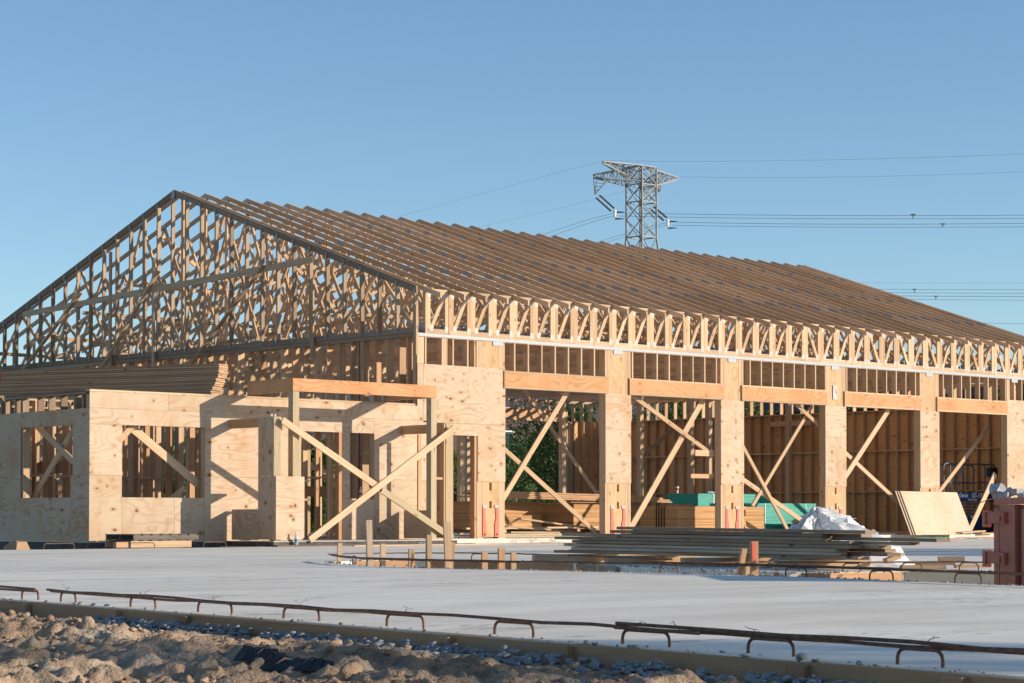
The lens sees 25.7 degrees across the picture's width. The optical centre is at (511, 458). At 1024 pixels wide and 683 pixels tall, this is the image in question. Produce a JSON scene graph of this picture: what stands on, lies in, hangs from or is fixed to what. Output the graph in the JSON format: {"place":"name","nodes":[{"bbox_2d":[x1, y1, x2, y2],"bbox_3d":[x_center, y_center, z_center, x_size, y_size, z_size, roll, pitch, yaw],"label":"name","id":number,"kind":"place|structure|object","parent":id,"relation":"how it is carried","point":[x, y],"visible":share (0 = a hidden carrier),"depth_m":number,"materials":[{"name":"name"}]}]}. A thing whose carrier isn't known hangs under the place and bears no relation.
{"place":"outdoors","nodes":[
{"label":"outdoors","id":0,"kind":"place"},
{"bbox_2d":[12,384,696,479],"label":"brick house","id":1,"kind":"structure","parent":0,"point":[507,403],"depth_m":100.28,"materials":[{"name":"brick"}]},
{"bbox_2d":[0,612,739,682],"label":"dirt bank","id":2,"kind":"structure","parent":0,"point":[138,661],"depth_m":9.12,"materials":[{"name":"soil"}]},
{"bbox_2d":[233,645,333,672],"bbox_3d":[-0.891,0.795,8.832,0.466,0.105,0.139,-1,-2,29],"label":"plastic scrap","id":3,"kind":"object","parent":2,"relation":"on","point":[276,660],"visible":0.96,"depth_m":8.83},
{"bbox_2d":[0,610,776,682],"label":"dirt clods","id":4,"kind":"object","parent":2,"relation":"on","point":[347,671],"visible":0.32,"depth_m":9.27,"materials":[{"name":"soil"}]},
{"bbox_2d":[92,614,880,682],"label":"gravel","id":5,"kind":"object","parent":2,"relation":"on","point":[645,670],"visible":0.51,"depth_m":10.09,"materials":[{"name":"gravel"}]},
{"bbox_2d":[554,646,573,664],"bbox_3d":[0.231,1.030,9.874,0.040,0.407,0.098,1,-2,-43],"label":"form stake","id":6,"kind":"object","parent":2,"relation":"on","point":[567,651],"visible":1,"depth_m":9.86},
{"bbox_2d":[786,664,809,682],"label":"form stake","id":7,"kind":"object","parent":2,"relation":"on","point":[795,671],"visible":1,"depth_m":8.62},
{"bbox_2d":[0,190,1023,538],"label":"timber building","id":8,"kind":"structure","parent":0,"point":[618,360],"depth_m":54.62,"materials":[{"name":"brown wood"}]},
{"bbox_2d":[0,538,1023,677],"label":"paving","id":9,"kind":"structure","parent":0,"point":[985,615],"depth_m":15.65,"materials":[{"name":"concrete"}]},
{"bbox_2d":[0,600,27,613],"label":"form board","id":10,"kind":"object","parent":9,"relation":"on","point":[5,605],"visible":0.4,"depth_m":14.99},
{"bbox_2d":[28,602,117,619],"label":"form board","id":11,"kind":"object","parent":9,"relation":"on","point":[40,610],"visible":0.36,"depth_m":14.26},
{"bbox_2d":[118,609,189,627],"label":"form board","id":12,"kind":"object","parent":9,"relation":"on","point":[129,614],"visible":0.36,"depth_m":13.29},
{"bbox_2d":[197,602,232,614],"bbox_3d":[-1.710,0.873,12.911,0.014,0.099,0.428,1,-2,-35],"label":"rebar hoop","id":13,"kind":"object","parent":9,"relation":"on","point":[198,606],"visible":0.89,"depth_m":12.90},
{"bbox_2d":[50,591,388,614],"bbox_3d":[-1.808,0.834,13.060,0.021,0.025,4.280,1,-2,-35],"label":"rebar","id":14,"kind":"object","parent":13,"relation":"on","point":[170,600],"visible":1,"depth_m":13.30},
{"bbox_2d":[190,614,448,649],"bbox_3d":[-1.059,0.970,11.778,0.038,0.204,2.668,1,-2,-35],"label":"form board","id":15,"kind":"object","parent":9,"relation":"on","point":[396,637],"visible":0.36,"depth_m":11.69,"materials":[{"name":"wood"}]},
{"bbox_2d":[271,543,475,546],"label":"doorstep board","id":16,"kind":"object","parent":9,"relation":"on","point":[344,545],"visible":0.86,"depth_m":42.34,"materials":[{"name":"brown wood"}]},
{"bbox_2d":[354,561,415,566],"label":"form board","id":17,"kind":"object","parent":9,"relation":"on","point":[396,563],"visible":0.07,"depth_m":28.65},
{"bbox_2d":[432,561,509,569],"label":"form board","id":18,"kind":"object","parent":9,"relation":"on","point":[460,565],"depth_m":28.39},
{"bbox_2d":[476,561,497,569],"bbox_3d":[-0.267,1.146,23.783,0.316,0.122,0.015,-1,-2,43],"label":"rebar hoop","id":19,"kind":"object","parent":9,"relation":"on","point":[487,561],"visible":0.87,"depth_m":23.77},
{"bbox_2d":[331,555,521,562],"bbox_3d":[-1.320,1.141,25.480,0.583,0.022,4.917,1,-2,-28],"label":"rebar","id":20,"kind":"object","parent":19,"relation":"on","point":[431,560],"visible":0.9,"depth_m":24.71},
{"bbox_2d":[329,554,593,562],"bbox_3d":[-1.003,1.119,25.073,0.712,0.022,5.869,1,-2,-32],"label":"rebar","id":21,"kind":"object","parent":20,"relation":"on","point":[465,559],"visible":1,"depth_m":23.97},
{"bbox_2d":[449,634,569,664],"bbox_3d":[-0.011,0.931,10.294,0.038,0.204,0.952,1,-2,-35],"label":"form board","id":22,"kind":"object","parent":9,"relation":"on","point":[490,644],"visible":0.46,"depth_m":10.29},
{"bbox_2d":[2,559,1022,674],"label":"concrete crumbs","id":23,"kind":"object","parent":9,"relation":"on","point":[801,656],"visible":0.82,"depth_m":14.22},
{"bbox_2d":[493,620,534,636],"bbox_3d":[0.009,0.809,10.480,0.014,0.099,0.327,1,-2,-35],"label":"rebar hoop","id":24,"kind":"object","parent":9,"relation":"on","point":[510,622],"visible":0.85,"depth_m":10.47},
{"bbox_2d":[46,585,700,634],"bbox_3d":[-1.141,0.781,12.082,0.090,0.059,6.662,1,-2,-35],"label":"rebar","id":25,"kind":"object","parent":24,"relation":"on","point":[443,614],"visible":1,"depth_m":11.22,"materials":[{"name":"metal"}]},
{"bbox_2d":[516,562,572,569],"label":"form board","id":26,"kind":"object","parent":9,"relation":"on","point":[542,566],"visible":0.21,"depth_m":27.40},
{"bbox_2d":[532,554,626,562],"bbox_3d":[1.024,1.222,27.499,1.650,0.100,0.090,1,-2,-22],"label":"bearer","id":27,"kind":"object","parent":9,"relation":"on","point":[550,557],"visible":0.5,"depth_m":27.31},
{"bbox_2d":[576,564,616,571],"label":"form board","id":28,"kind":"object","parent":9,"relation":"on","point":[589,567],"visible":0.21,"depth_m":26.20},
{"bbox_2d":[604,555,695,562],"bbox_3d":[1.629,1.195,26.473,1.150,0.100,0.090,1,-2,-22],"label":"bearer","id":29,"kind":"object","parent":9,"relation":"on","point":[674,558],"visible":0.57,"depth_m":26.40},
{"bbox_2d":[570,644,803,682],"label":"form board","id":30,"kind":"object","parent":9,"relation":"on","point":[714,665],"visible":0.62,"depth_m":9.22,"materials":[{"name":"wood"}]},
{"bbox_2d":[680,557,770,566],"bbox_3d":[2.562,1.162,25.209,1.450,0.100,0.090,1,-2,-22],"label":"bearer","id":31,"kind":"object","parent":9,"relation":"on","point":[717,559],"visible":0.36,"depth_m":25.04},
{"bbox_2d":[554,550,868,559],"bbox_3d":[2.107,1.094,25.516,0.150,0.035,5.600,1,-2,-33],"label":"weathered board","id":32,"kind":"object","parent":31,"relation":"on","point":[722,555],"visible":1,"depth_m":25.17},
{"bbox_2d":[571,547,846,555],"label":"weathered board","id":33,"kind":"object","parent":32,"relation":"on","point":[717,551],"visible":1,"depth_m":25.21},
{"bbox_2d":[567,543,848,551],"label":"weathered board","id":34,"kind":"object","parent":33,"relation":"on","point":[713,547],"visible":1,"depth_m":25.17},
{"bbox_2d":[576,540,860,548],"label":"weathered board","id":35,"kind":"object","parent":34,"relation":"on","point":[727,544],"visible":1,"depth_m":25.08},
{"bbox_2d":[554,536,859,544],"bbox_3d":[2.074,0.936,25.624,0.140,0.049,5.470,1,-2,-33],"label":"weathered board","id":36,"kind":"object","parent":35,"relation":"on","point":[719,540],"visible":1,"depth_m":25.22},
{"bbox_2d":[562,533,831,540],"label":"weathered board","id":37,"kind":"object","parent":36,"relation":"on","point":[709,537],"visible":1,"depth_m":25.38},
{"bbox_2d":[746,637,794,656],"bbox_3d":[1.040,0.771,9.021,0.014,0.099,0.287,1,-2,-35],"label":"rebar hoop","id":38,"kind":"object","parent":9,"relation":"on","point":[790,642],"visible":0.88,"depth_m":9.01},
{"bbox_2d":[614,621,1023,654],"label":"rebar","id":39,"kind":"object","parent":38,"relation":"on","point":[877,644],"visible":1,"depth_m":8.63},
{"bbox_2d":[615,621,1023,652],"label":"rebar","id":40,"kind":"object","parent":39,"relation":"attached to","point":[948,645],"visible":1,"depth_m":8.70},
{"bbox_2d":[785,567,806,576],"bbox_3d":[2.634,1.068,20.815,0.015,0.122,0.320,1,-2,-32],"label":"rebar hoop","id":41,"kind":"object","parent":9,"relation":"on","point":[796,567],"visible":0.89,"depth_m":20.78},
{"bbox_2d":[594,562,1023,575],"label":"rebar","id":42,"kind":"object","parent":41,"relation":"on","point":[781,566],"visible":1,"depth_m":21.15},
{"bbox_2d":[650,562,1023,573],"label":"rebar","id":43,"kind":"object","parent":41,"relation":"on","point":[848,567],"visible":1,"depth_m":20.10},
{"bbox_2d":[772,559,869,568],"bbox_3d":[3.303,1.130,23.972,1.150,0.100,0.090,1,-2,-22],"label":"bearer","id":44,"kind":"object","parent":9,"relation":"on","point":[853,565],"visible":0.57,"depth_m":23.92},
{"bbox_2d":[804,662,1023,682],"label":"form board","id":45,"kind":"object","parent":9,"relation":"on","point":[854,673],"visible":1,"depth_m":8.30,"materials":[{"name":"wood"}]},
{"bbox_2d":[896,646,944,667],"bbox_3d":[1.517,0.753,8.345,0.014,0.099,0.246,1,-2,-35],"label":"rebar hoop","id":46,"kind":"object","parent":9,"relation":"on","point":[939,652],"visible":0.89,"depth_m":8.33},
{"bbox_2d":[899,565,945,568],"bbox_3d":[4.366,1.157,23.859,0.475,0.042,0.140,0,-2,-1],"label":"wood scrap","id":47,"kind":"object","parent":9,"relation":"on","point":[924,566],"visible":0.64,"depth_m":23.79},
{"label":"rebar hoop","id":48,"kind":"object","parent":9,"relation":"on","visible":0},
{"bbox_2d":[328,552,672,559],"bbox_3d":[0.154,1.161,26.681,1.961,0.022,5.661,1,-2,-43],"label":"rebar","id":49,"kind":"object","parent":48,"relation":"on","point":[516,553],"visible":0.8,"depth_m":28.10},
{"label":"rebar hoop","id":50,"kind":"object","parent":9,"relation":"on","visible":0},
{"bbox_2d":[745,561,981,562],"bbox_3d":[4.261,1.065,23.002,3.759,0.022,0.516,0,-2,5],"label":"rebar","id":51,"kind":"object","parent":50,"relation":"on","point":[872,562],"visible":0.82,"depth_m":23.00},
{"bbox_2d":[0,0,1023,383],"label":"sky","id":52,"kind":"structure","parent":0,"point":[109,108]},
{"bbox_2d":[506,399,598,511],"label":"leafy tree","id":53,"kind":"object","parent":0,"point":[548,443],"visible":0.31,"depth_m":79.05,"materials":[{"name":"green plant"}]},
{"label":"long joist","id":54,"kind":"object","parent":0,"visible":0},
{"bbox_2d":[31,392,214,398],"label":"long joist","id":55,"kind":"object","parent":54,"relation":"on","point":[81,396],"visible":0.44,"depth_m":44.13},
{"bbox_2d":[72,390,215,395],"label":"long joist","id":56,"kind":"object","parent":55,"relation":"on","point":[204,391],"visible":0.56,"depth_m":43.62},
{"bbox_2d":[0,388,216,395],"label":"long joist","id":57,"kind":"object","parent":56,"relation":"on","point":[212,389],"visible":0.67,"depth_m":43.80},
{"bbox_2d":[0,386,217,393],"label":"long joist","id":58,"kind":"object","parent":57,"relation":"on","point":[127,389],"visible":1,"depth_m":44.13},
{"bbox_2d":[0,384,218,391],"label":"long joist","id":59,"kind":"object","parent":58,"relation":"on","point":[200,385],"visible":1,"depth_m":44.36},
{"bbox_2d":[0,382,219,389],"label":"long joist","id":60,"kind":"object","parent":59,"relation":"on","point":[199,383],"visible":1,"depth_m":44.34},
{"bbox_2d":[0,380,220,387],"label":"long joist","id":61,"kind":"object","parent":60,"relation":"on","point":[94,384],"visible":1,"depth_m":44.38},
{"bbox_2d":[0,378,220,385],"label":"long joist","id":62,"kind":"object","parent":61,"relation":"on","point":[197,379],"visible":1,"depth_m":44.37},
{"bbox_2d":[0,376,222,383],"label":"long joist","id":63,"kind":"object","parent":62,"relation":"on","point":[91,380],"visible":1,"depth_m":44.39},
{"bbox_2d":[0,374,222,381],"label":"long joist","id":64,"kind":"object","parent":63,"relation":"on","point":[194,375],"visible":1,"depth_m":44.35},
{"bbox_2d":[0,372,223,379],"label":"long joist","id":65,"kind":"object","parent":64,"relation":"on","point":[193,373],"visible":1,"depth_m":44.35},
{"bbox_2d":[1,370,223,377],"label":"long joist","id":66,"kind":"object","parent":65,"relation":"on","point":[192,371],"visible":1,"depth_m":44.34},
{"bbox_2d":[0,368,223,375],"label":"long joist","id":67,"kind":"object","parent":66,"relation":"on","point":[191,369],"visible":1,"depth_m":44.37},
{"bbox_2d":[1,366,223,373],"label":"long joist","id":68,"kind":"object","parent":67,"relation":"on","point":[94,370],"visible":1,"depth_m":44.38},
{"bbox_2d":[1,364,223,371],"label":"long joist","id":69,"kind":"object","parent":68,"relation":"on","point":[189,365],"visible":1,"depth_m":44.34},
{"label":"ground","id":70,"kind":"structure","parent":0,"visible":0},
{"bbox_2d":[3,541,29,549],"bbox_3d":[-8.485,1.590,38.578,0.429,0.351,0.340,-1,-2,26],"label":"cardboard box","id":71,"kind":"object","parent":70,"relation":"on","point":[17,545],"visible":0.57,"depth_m":38.49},
{"bbox_2d":[164,427,184,497],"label":"leafy bush","id":72,"kind":"object","parent":70,"relation":"on","point":[173,457],"visible":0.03,"depth_m":78.13,"materials":[{"name":"green plant"}]},
{"bbox_2d":[301,438,325,531],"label":"leafy bush","id":73,"kind":"object","parent":70,"relation":"on","point":[312,503],"visible":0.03,"depth_m":82.25,"materials":[{"name":"green plant"}]},
{"bbox_2d":[301,431,357,531],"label":"leafy bush","id":74,"kind":"object","parent":70,"relation":"on","point":[323,461],"visible":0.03,"depth_m":83.49,"materials":[{"name":"green plant"}]},
{"bbox_2d":[453,449,456,500],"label":"leafy bush","id":75,"kind":"object","parent":70,"relation":"on","point":[454,475],"visible":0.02,"depth_m":87.53,"materials":[{"name":"green plant"}]},
{"bbox_2d":[0,531,993,549],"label":"foundation slab","id":76,"kind":"structure","parent":70,"relation":"on","point":[35,545],"depth_m":43.41,"materials":[{"name":"concrete"}]},
{"bbox_2d":[105,541,191,547],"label":"pallet","id":77,"kind":"object","parent":76,"relation":"on","point":[119,544],"visible":0.88,"depth_m":40.27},
{"bbox_2d":[105,534,198,540],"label":"pallet","id":78,"kind":"object","parent":77,"relation":"on","point":[146,537],"visible":1,"depth_m":40.37,"materials":[{"name":"brown wood"}]},
{"bbox_2d":[0,389,425,541],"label":"entrance annex","id":79,"kind":"object","parent":76,"relation":"on","point":[95,502],"visible":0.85,"depth_m":42.86,"materials":[{"name":"brown wood"}]},
{"bbox_2d":[230,378,455,542],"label":"porch frame","id":80,"kind":"object","parent":76,"relation":"on","point":[277,514],"visible":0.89,"depth_m":42.81,"materials":[{"name":"brown wood"}]},
{"bbox_2d":[453,501,541,532],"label":"plywood bundle","id":81,"kind":"object","parent":76,"relation":"on","point":[513,512],"visible":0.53,"depth_m":54.75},
{"bbox_2d":[540,503,640,532],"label":"plywood bundle","id":82,"kind":"object","parent":76,"relation":"on","point":[561,513],"visible":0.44,"depth_m":55.45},
{"bbox_2d":[555,502,640,502],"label":"loose sheet","id":83,"kind":"object","parent":82,"relation":"on","point":[591,502],"visible":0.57,"depth_m":55.14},
{"bbox_2d":[507,496,671,502],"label":"long board","id":84,"kind":"object","parent":83,"relation":"on","point":[584,499],"visible":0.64,"depth_m":55.00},
{"bbox_2d":[467,494,669,500],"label":"long board","id":85,"kind":"object","parent":84,"relation":"on","point":[576,497],"visible":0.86,"depth_m":54.93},
{"bbox_2d":[509,493,661,498],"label":"long board","id":86,"kind":"object","parent":85,"relation":"on","point":[571,495],"visible":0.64,"depth_m":54.91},
{"bbox_2d":[464,490,652,496],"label":"long board","id":87,"kind":"object","parent":86,"relation":"on","point":[559,493],"visible":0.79,"depth_m":54.70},
{"bbox_2d":[640,506,745,530],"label":"plywood bundle","id":88,"kind":"object","parent":76,"relation":"on","point":[682,516],"visible":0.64,"depth_m":53.51,"materials":[{"name":"brown wood"}]},
{"bbox_2d":[744,507,764,528],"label":"plywood bundle","id":89,"kind":"object","parent":76,"relation":"on","point":[754,518],"visible":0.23,"depth_m":55.26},
{"bbox_2d":[709,503,815,528],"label":"sheathing bundle","id":90,"kind":"object","parent":76,"relation":"on","point":[797,509],"visible":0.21,"depth_m":57.04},
{"bbox_2d":[900,491,971,534],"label":"plywood sheet","id":91,"kind":"object","parent":76,"relation":"on","point":[936,513],"visible":1,"depth_m":57.84,"materials":[{"name":"wood"}]},
{"bbox_2d":[940,463,997,532],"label":"scissor lift","id":92,"kind":"object","parent":76,"relation":"on","point":[973,496],"visible":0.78,"depth_m":61.54,"materials":[{"name":"blue paint"}]},
{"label":"sheathing bundle","id":93,"kind":"object","parent":76,"relation":"on","visible":0},
{"bbox_2d":[666,494,769,505],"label":"sheathing bundle","id":94,"kind":"object","parent":93,"relation":"on","point":[695,499],"visible":0.39,"depth_m":60.39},
{"bbox_2d":[505,431,546,530],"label":"leafy bush","id":95,"kind":"object","parent":70,"relation":"on","point":[508,469],"visible":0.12,"depth_m":88.96,"materials":[{"name":"green plant"}]},
{"bbox_2d":[519,444,558,530],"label":"leafy bush","id":96,"kind":"object","parent":70,"relation":"on","point":[535,461],"visible":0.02,"depth_m":90.98,"materials":[{"name":"green plant"}]},
{"bbox_2d":[593,161,678,340],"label":"transmission tower","id":97,"kind":"structure","parent":70,"relation":"on","point":[641,189],"depth_m":300.44,"materials":[{"name":"metal"}]},
{"bbox_2d":[644,213,999,215],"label":"power line","id":98,"kind":"object","parent":97,"relation":"attached to","point":[856,215],"visible":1,"depth_m":289.81,"materials":[{"name":"metal"}]},
{"bbox_2d":[631,398,714,420],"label":"leafy tree","id":99,"kind":"object","parent":70,"relation":"on","point":[679,411],"visible":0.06,"depth_m":76.00,"materials":[{"name":"green plant"}]},
{"bbox_2d":[653,384,963,418],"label":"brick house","id":100,"kind":"structure","parent":70,"relation":"on","point":[776,408],"depth_m":95.30,"materials":[{"name":"brick"}]},
{"bbox_2d":[945,382,1023,400],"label":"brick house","id":101,"kind":"structure","parent":70,"relation":"on","point":[972,392],"depth_m":82.38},
{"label":"weathered board","id":102,"kind":"object","parent":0,"visible":0},
{"bbox_2d":[609,547,900,555],"bbox_3d":[2.376,1.053,25.476,0.185,0.039,5.700,1,-2,-33],"label":"weathered board","id":103,"kind":"object","parent":102,"relation":"on","point":[870,554],"visible":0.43,"depth_m":23.37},
{"bbox_2d":[564,543,840,548],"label":"weathered board","id":104,"kind":"object","parent":103,"relation":"on","point":[565,544],"visible":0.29,"depth_m":26.69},
{"bbox_2d":[572,540,890,548],"bbox_3d":[2.339,0.975,25.562,0.185,0.045,5.580,1,-2,-33],"label":"weathered board","id":105,"kind":"object","parent":104,"relation":"on","point":[865,546],"visible":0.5,"depth_m":23.29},
{"bbox_2d":[578,536,919,544],"bbox_3d":[2.488,0.929,25.344,0.150,0.049,5.950,1,-2,-33],"label":"weathered board","id":106,"kind":"object","parent":105,"relation":"on","point":[885,543],"visible":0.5,"depth_m":23.21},
{"bbox_2d":[621,533,949,541],"bbox_3d":[2.857,0.875,24.810,0.185,0.052,5.450,1,-2,-33],"label":"weathered board","id":107,"kind":"object","parent":106,"relation":"on","point":[894,539],"visible":0.5,"depth_m":23.21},
{"bbox_2d":[610,530,832,536],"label":"weathered board","id":108,"kind":"object","parent":107,"relation":"on","point":[727,533],"visible":1,"depth_m":25.13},
{"bbox_2d":[616,527,875,533],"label":"weathered board","id":109,"kind":"object","parent":108,"relation":"on","point":[758,530],"visible":1,"depth_m":24.87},
{"bbox_2d":[649,530,871,536],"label":"weathered board","id":110,"kind":"object","parent":107,"relation":"on","point":[849,535],"visible":0.14,"depth_m":23.89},
{"bbox_2d":[767,506,914,567],"bbox_3d":[3.629,0.862,24.641,1.723,0.666,0.875,0,-2,-7],"label":"plastic sheet","id":111,"kind":"object","parent":107,"relation":"on","point":[819,518],"visible":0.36,"depth_m":24.53,"materials":[{"name":"white"}]},
{"label":"island soil","id":112,"kind":"structure","parent":0,"visible":0},
{"bbox_2d":[365,520,372,565],"bbox_3d":[-1.625,1.090,25.605,0.088,0.772,0.046,1,-2,-22],"label":"wooden stake","id":113,"kind":"object","parent":112,"relation":"on","point":[369,540],"visible":0.64,"depth_m":25.59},
{"bbox_2d":[425,535,431,567],"bbox_3d":[-0.909,1.140,24.484,0.060,0.610,0.038,1,-2,-22],"label":"wooden stake","id":114,"kind":"object","parent":112,"relation":"on","point":[428,550],"visible":0.64,"depth_m":24.47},
{"bbox_2d":[443,522,452,568],"bbox_3d":[-0.694,1.068,24.386,0.108,0.754,0.050,1,-2,-22],"label":"wooden stake","id":115,"kind":"object","parent":112,"relation":"on","point":[447,540],"visible":0.64,"depth_m":24.37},
{"bbox_2d":[750,541,758,575],"bbox_3d":[2.327,1.084,21.552,0.075,0.570,0.042,1,-2,-22],"label":"wooden stake","id":116,"kind":"object","parent":112,"relation":"on","point":[754,553],"visible":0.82,"depth_m":21.54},
{"bbox_2d":[828,572,901,580],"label":"form board","id":117,"kind":"object","parent":112,"relation":"on","point":[884,575],"visible":0.36,"depth_m":22.60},
{"bbox_2d":[904,572,993,584],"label":"island curb","id":118,"kind":"structure","parent":112,"relation":"on","point":[940,577],"depth_m":22.83,"materials":[{"name":"concrete"}]},
{"bbox_2d":[982,497,1023,585],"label":"rubble container","id":119,"kind":"object","parent":112,"relation":"on","point":[1006,518],"visible":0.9,"depth_m":20.32,"materials":[{"name":"metal"}]},
{"bbox_2d":[999,504,1020,585],"bbox_3d":[4.515,0.888,20.328,0.058,0.936,0.533,0,-2,-2],"label":"door","id":120,"kind":"structure","parent":119,"relation":"in","point":[1009,532],"depth_m":20.22,"materials":[{"name":"red paint"}]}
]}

